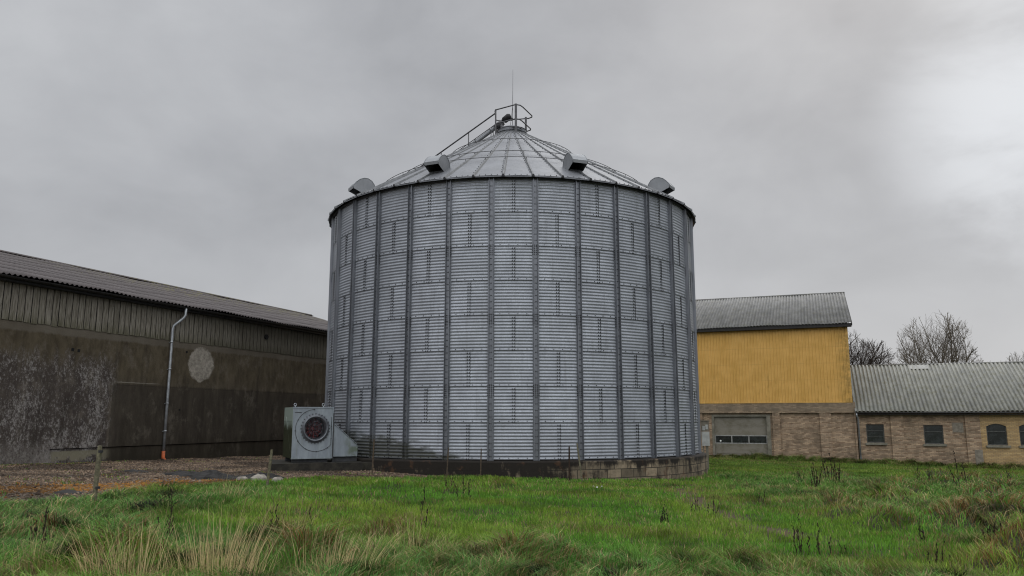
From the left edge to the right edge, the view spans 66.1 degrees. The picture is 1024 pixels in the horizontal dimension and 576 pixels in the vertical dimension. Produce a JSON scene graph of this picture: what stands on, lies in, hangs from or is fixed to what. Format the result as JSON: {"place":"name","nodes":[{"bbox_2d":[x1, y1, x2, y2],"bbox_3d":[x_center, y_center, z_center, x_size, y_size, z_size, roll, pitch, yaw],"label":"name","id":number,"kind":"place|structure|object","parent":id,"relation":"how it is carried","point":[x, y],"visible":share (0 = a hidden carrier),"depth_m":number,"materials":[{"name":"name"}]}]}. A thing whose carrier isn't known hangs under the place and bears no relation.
{"place":"outdoors","nodes":[
{"label":"outdoors","id":0,"kind":"place"},
{"bbox_2d":[0,455,439,502],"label":"gravel","id":1,"kind":"structure","parent":0,"point":[44,469],"depth_m":21.49,"materials":[{"name":"gravel"}]},
{"bbox_2d":[0,444,1023,575],"bbox_3d":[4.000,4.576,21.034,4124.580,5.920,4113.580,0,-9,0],"label":"ground","id":2,"kind":"structure","parent":0,"point":[832,517],"depth_m":14.38,"materials":[{"name":"green plant"}]},
{"bbox_2d":[29,502,49,544],"bbox_3d":[-4.954,2.575,8.281,0.253,0.632,0.130,-5,-11,26],"label":"dead weed","id":3,"kind":"object","parent":2,"relation":"on","point":[44,527],"visible":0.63,"depth_m":8.29,"materials":[{"name":"brown plant"}]},
{"bbox_2d":[17,512,74,566],"bbox_3d":[-4.407,2.422,7.549,0.456,0.590,0.462,-8,-12,39],"label":"dry grass tuft","id":4,"kind":"object","parent":2,"relation":"on","point":[45,544],"visible":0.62,"depth_m":7.48,"materials":[{"name":"beige plant"}]},
{"bbox_2d":[53,489,87,493],"bbox_3d":[-8.520,3.925,15.121,0.750,0.119,0.362,0,-9,0],"label":"soil heap","id":5,"kind":"object","parent":2,"relation":"on","point":[69,491],"visible":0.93,"depth_m":15.06,"materials":[{"name":"grey soil"}]},
{"bbox_2d":[92,445,102,499],"bbox_3d":[-6.908,3.270,13.080,0.106,1.280,0.064,0,-9,0],"label":"wooden stake","id":6,"kind":"object","parent":2,"relation":"on","point":[96,487],"visible":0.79,"depth_m":13.10,"materials":[{"name":"brown wood"}]},
{"bbox_2d":[59,502,178,575],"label":"dry grass tuft","id":7,"kind":"object","parent":2,"relation":"on","point":[129,563],"visible":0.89,"depth_m":7.21,"materials":[{"name":"plant"}]},
{"bbox_2d":[124,469,147,472],"bbox_3d":[-10.169,4.954,21.277,0.777,0.127,0.631,3,-10,-19],"label":"soil heap","id":8,"kind":"object","parent":2,"relation":"on","point":[134,470],"visible":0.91,"depth_m":21.15,"materials":[{"name":"grey soil"}]},
{"bbox_2d":[0,250,327,464],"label":"farm shed","id":9,"kind":"structure","parent":2,"relation":"on","point":[107,361],"depth_m":28.32,"materials":[{"name":"concrete"}]},
{"bbox_2d":[155,489,173,536],"bbox_3d":[-4.157,2.780,9.489,0.239,0.712,0.236,0,-9,0],"label":"dead weed","id":10,"kind":"object","parent":2,"relation":"on","point":[171,507],"visible":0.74,"depth_m":9.46,"materials":[{"name":"brown plant"}]},
{"bbox_2d":[162,470,197,475],"bbox_3d":[-8.553,4.913,20.835,1.513,0.176,0.790,2,-10,-11],"label":"soil heap","id":11,"kind":"object","parent":2,"relation":"on","point":[179,472],"visible":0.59,"depth_m":20.75,"materials":[{"name":"grey soil"}]},
{"bbox_2d":[179,470,236,479],"bbox_3d":[-7.762,4.787,20.150,1.492,0.276,1.229,-8,-12,40],"label":"soil heap","id":12,"kind":"object","parent":2,"relation":"on","point":[210,474],"visible":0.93,"depth_m":19.97,"materials":[{"name":"grey soil"}]},
{"bbox_2d":[145,498,298,575],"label":"dry grass tuft","id":13,"kind":"object","parent":2,"relation":"on","point":[225,560],"visible":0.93,"depth_m":7.38,"materials":[{"name":"beige plant"}]},
{"bbox_2d":[203,468,249,496],"bbox_3d":[-5.294,3.645,14.627,0.834,0.656,0.732,0,-9,0],"label":"dry grass tuft","id":14,"kind":"object","parent":2,"relation":"on","point":[228,487],"visible":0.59,"depth_m":14.63,"materials":[{"name":"green plant"}]},
{"bbox_2d":[214,513,249,549],"bbox_3d":[-3.118,2.753,8.732,0.450,0.518,0.290,3,-10,-18],"label":"dry grass tuft","id":15,"kind":"object","parent":2,"relation":"on","point":[233,538],"visible":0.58,"depth_m":8.76,"materials":[{"name":"beige plant"}]},
{"bbox_2d":[236,476,247,479],"bbox_3d":[-6.855,4.833,19.979,0.276,0.110,0.217,0,-9,0],"label":"rubble stone","id":16,"kind":"object","parent":2,"relation":"on","point":[242,477],"visible":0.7,"depth_m":19.92,"materials":[{"name":"white stone"}]},
{"bbox_2d":[250,474,266,480],"bbox_3d":[-6.273,4.737,19.544,0.427,0.238,0.379,-3,-10,15],"label":"rubble stone","id":17,"kind":"object","parent":2,"relation":"on","point":[261,476],"visible":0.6,"depth_m":19.48,"materials":[{"name":"beige stone"}]},
{"bbox_2d":[237,472,284,478],"bbox_3d":[-6.591,4.895,20.507,1.483,0.206,1.019,0,-9,0],"label":"soil heap","id":18,"kind":"object","parent":2,"relation":"on","point":[272,475],"visible":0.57,"depth_m":20.39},
{"bbox_2d":[266,450,272,485],"bbox_3d":[-5.403,4.173,17.451,0.149,1.160,0.057,0,-9,0],"label":"wooden stake","id":19,"kind":"object","parent":2,"relation":"on","point":[269,466],"visible":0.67,"depth_m":17.46,"materials":[{"name":"brown wood"}]},
{"bbox_2d":[270,504,278,529],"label":"dead weed","id":20,"kind":"object","parent":2,"relation":"on","point":[276,517],"visible":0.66,"depth_m":9.61,"materials":[{"name":"brown plant"}]},
{"bbox_2d":[272,477,282,481],"bbox_3d":[-5.806,4.756,19.482,0.274,0.182,0.280,3,-10,-16],"label":"rubble stone","id":21,"kind":"object","parent":2,"relation":"on","point":[277,478],"visible":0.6,"depth_m":19.39,"materials":[{"name":"white stone"}]},
{"bbox_2d":[273,505,320,542],"bbox_3d":[-2.562,2.736,8.905,0.727,0.638,0.460,0,-9,0],"label":"dry grass tuft","id":22,"kind":"object","parent":2,"relation":"on","point":[292,523],"visible":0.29,"depth_m":8.95,"materials":[{"name":"plant"}]},
{"bbox_2d":[271,459,371,470],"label":"concrete slab","id":23,"kind":"structure","parent":2,"relation":"on","point":[284,465],"depth_m":24.60,"materials":[{"name":"grey concrete"}]},
{"bbox_2d":[282,403,357,462],"bbox_3d":[-6.288,4.741,25.901,2.131,1.861,1.690,4,-10,-25],"label":"drying fan","id":24,"kind":"object","parent":23,"relation":"on","point":[313,434],"visible":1,"depth_m":25.18},
{"bbox_2d":[287,511,408,574],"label":"dry grass tuft","id":25,"kind":"object","parent":2,"relation":"on","point":[334,558],"visible":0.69,"depth_m":7.68,"materials":[{"name":"plant"}]},
{"bbox_2d":[371,439,374,474],"bbox_3d":[-4.222,5.276,23.865,0.076,1.350,0.056,0,-9,0],"label":"wooden stake","id":26,"kind":"object","parent":2,"relation":"on","point":[373,456],"visible":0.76,"depth_m":23.88,"materials":[{"name":"grey wood"}]},
{"bbox_2d":[369,511,409,538],"bbox_3d":[-1.579,3.059,10.010,0.607,0.440,0.416,0,-9,0],"label":"dry grass tuft","id":27,"kind":"object","parent":2,"relation":"on","point":[386,530],"visible":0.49,"depth_m":10.04,"materials":[{"name":"beige plant"}]},
{"bbox_2d":[391,512,447,553],"bbox_3d":[-1.039,2.865,9.114,0.763,0.533,0.562,0,-9,0],"label":"dry grass tuft","id":28,"kind":"object","parent":2,"relation":"on","point":[419,541],"visible":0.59,"depth_m":9.15,"materials":[{"name":"beige plant"}]},
{"bbox_2d":[420,487,429,529],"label":"dead weed","id":29,"kind":"object","parent":2,"relation":"on","point":[422,502],"visible":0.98,"depth_m":10.95,"materials":[{"name":"brown plant"}]},
{"bbox_2d":[446,447,448,475],"bbox_3d":[-1.937,5.368,23.538,0.084,1.180,0.039,0,-9,0],"label":"wooden stake","id":30,"kind":"object","parent":2,"relation":"on","point":[447,462],"visible":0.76,"depth_m":23.55,"materials":[{"name":"brown wood"}]},
{"bbox_2d":[452,468,470,497],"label":"dead weed","id":31,"kind":"object","parent":2,"relation":"on","point":[463,485],"visible":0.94,"depth_m":15.86,"materials":[{"name":"brown plant"}]},
{"bbox_2d":[480,449,481,474],"bbox_3d":[-0.932,5.371,23.436,0.054,1.160,0.039,0,-9,0],"label":"wooden stake","id":32,"kind":"object","parent":2,"relation":"on","point":[480,461],"visible":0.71,"depth_m":23.46,"materials":[{"name":"brown wood"}]},
{"bbox_2d":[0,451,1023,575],"bbox_3d":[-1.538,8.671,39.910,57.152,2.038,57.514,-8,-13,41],"label":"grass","id":33,"kind":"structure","parent":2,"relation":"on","point":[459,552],"depth_m":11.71,"materials":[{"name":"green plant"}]},
{"bbox_2d":[324,95,707,480],"bbox_3d":[0.006,-0.526,32.431,15.042,17.700,15.064,0,-9,0],"label":"grain silo","id":34,"kind":"object","parent":2,"relation":"on","point":[512,300],"visible":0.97,"depth_m":25.59,"materials":[{"name":"metal"}]},
{"bbox_2d":[568,446,569,480],"bbox_3d":[1.703,5.389,23.433,0.056,1.320,0.052,0,-9,0],"label":"wooden stake","id":35,"kind":"object","parent":2,"relation":"on","point":[569,463],"visible":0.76,"depth_m":23.45,"materials":[{"name":"brown wood"}]},
{"bbox_2d":[576,443,582,480],"bbox_3d":[2.047,5.376,23.584,0.258,1.420,0.070,-5,-11,28],"label":"wooden stake","id":36,"kind":"object","parent":2,"relation":"on","point":[579,462],"visible":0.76,"depth_m":23.60,"materials":[{"name":"brown wood"}]},
{"bbox_2d":[660,504,668,523],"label":"dead weed","id":37,"kind":"object","parent":2,"relation":"on","point":[663,511],"visible":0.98,"depth_m":12.99,"materials":[{"name":"brown plant"}]},
{"bbox_2d":[700,420,709,469],"bbox_3d":[8.351,6.923,33.935,0.360,2.400,0.260,-1,-10,8],"label":"meter cabinet","id":38,"kind":"object","parent":2,"relation":"on","point":[705,436],"visible":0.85,"depth_m":33.92,"materials":[{"name":"metal"}]},
{"bbox_2d":[707,494,718,514],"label":"dead weed","id":39,"kind":"object","parent":2,"relation":"on","point":[713,506],"visible":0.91,"depth_m":14.46,"materials":[{"name":"brown plant"}]},
{"bbox_2d":[696,292,858,459],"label":"grain store","id":40,"kind":"structure","parent":2,"relation":"on","point":[774,373],"depth_m":51.63,"materials":[{"name":"brick"}]},
{"bbox_2d":[712,415,771,455],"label":"garage door","id":41,"kind":"structure","parent":40,"relation":"in","point":[735,434],"depth_m":51.84,"materials":[{"name":"white metal"}]},
{"bbox_2d":[792,513,809,554],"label":"dead weed","id":42,"kind":"object","parent":2,"relation":"on","point":[799,546],"visible":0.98,"depth_m":10.05,"materials":[{"name":"brown plant"}]},
{"bbox_2d":[810,462,822,487],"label":"dead weed","id":43,"kind":"object","parent":2,"relation":"on","point":[814,476],"visible":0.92,"depth_m":22.78,"materials":[{"name":"brown plant"}]},
{"bbox_2d":[816,522,830,555],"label":"dead weed","id":44,"kind":"object","parent":2,"relation":"on","point":[817,545],"visible":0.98,"depth_m":10.10,"materials":[{"name":"brown plant"}]},
{"bbox_2d":[821,453,836,478],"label":"dead weed","id":45,"kind":"object","parent":2,"relation":"on","point":[835,474],"visible":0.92,"depth_m":27.77,"materials":[{"name":"brown plant"}]},
{"bbox_2d":[832,462,839,482],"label":"dead weed","id":46,"kind":"object","parent":2,"relation":"on","point":[838,476],"visible":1,"depth_m":26.34,"materials":[{"name":"brown plant"}]},
{"bbox_2d":[848,331,895,364],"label":"bare tree","id":47,"kind":"object","parent":2,"relation":"on","point":[862,359],"visible":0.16,"depth_m":73.52,"materials":[{"name":"brown plant"}]},
{"bbox_2d":[918,518,924,542],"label":"dead weed","id":48,"kind":"object","parent":2,"relation":"on","point":[922,532],"visible":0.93,"depth_m":11.54,"materials":[{"name":"brown plant"}]},
{"bbox_2d":[886,311,983,363],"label":"bare tree","id":49,"kind":"object","parent":2,"relation":"on","point":[942,350],"visible":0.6,"depth_m":87.94,"materials":[{"name":"brown plant"}]},
{"bbox_2d":[850,361,1023,465],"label":"brick outbuilding","id":50,"kind":"structure","parent":2,"relation":"on","point":[969,412],"depth_m":48.51,"materials":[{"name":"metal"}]},
{"bbox_2d":[866,424,886,444],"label":"window","id":51,"kind":"structure","parent":50,"relation":"in","point":[875,432],"depth_m":49.00,"materials":[{"name":"glass"}]},
{"bbox_2d":[923,425,946,445],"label":"window","id":52,"kind":"structure","parent":50,"relation":"in","point":[933,434],"depth_m":47.85,"materials":[{"name":"glass"}]},
{"bbox_2d":[986,424,1010,447],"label":"window","id":53,"kind":"structure","parent":50,"relation":"in","point":[996,433],"depth_m":46.69,"materials":[{"name":"glass"}]},
{"bbox_2d":[1019,425,1023,447],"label":"window","id":54,"kind":"structure","parent":50,"relation":"in","point":[1021,428],"depth_m":46.26,"materials":[{"name":"glass"}]},
{"bbox_2d":[927,539,950,565],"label":"dead weed","id":55,"kind":"object","parent":2,"relation":"on","point":[936,553],"visible":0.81,"depth_m":9.51,"materials":[{"name":"plant"}]},
{"bbox_2d":[948,450,966,487],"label":"dead weed","id":56,"kind":"object","parent":2,"relation":"on","point":[957,471],"visible":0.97,"depth_m":24.23,"materials":[{"name":"brown plant"}]},
{"bbox_2d":[979,517,995,542],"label":"dead weed","id":57,"kind":"object","parent":2,"relation":"on","point":[989,529],"visible":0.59,"depth_m":10.74,"materials":[{"name":"brown plant"}]},
{"bbox_2d":[1005,351,1023,361],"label":"bare tree","id":58,"kind":"object","parent":2,"relation":"on","point":[1014,358],"visible":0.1,"depth_m":122.92,"materials":[{"name":"brown plant"}]},
{"bbox_2d":[0,0,1023,364],"label":"sky","id":59,"kind":"structure","parent":0,"point":[870,151],"materials":[{"name":"grey"}]}
]}

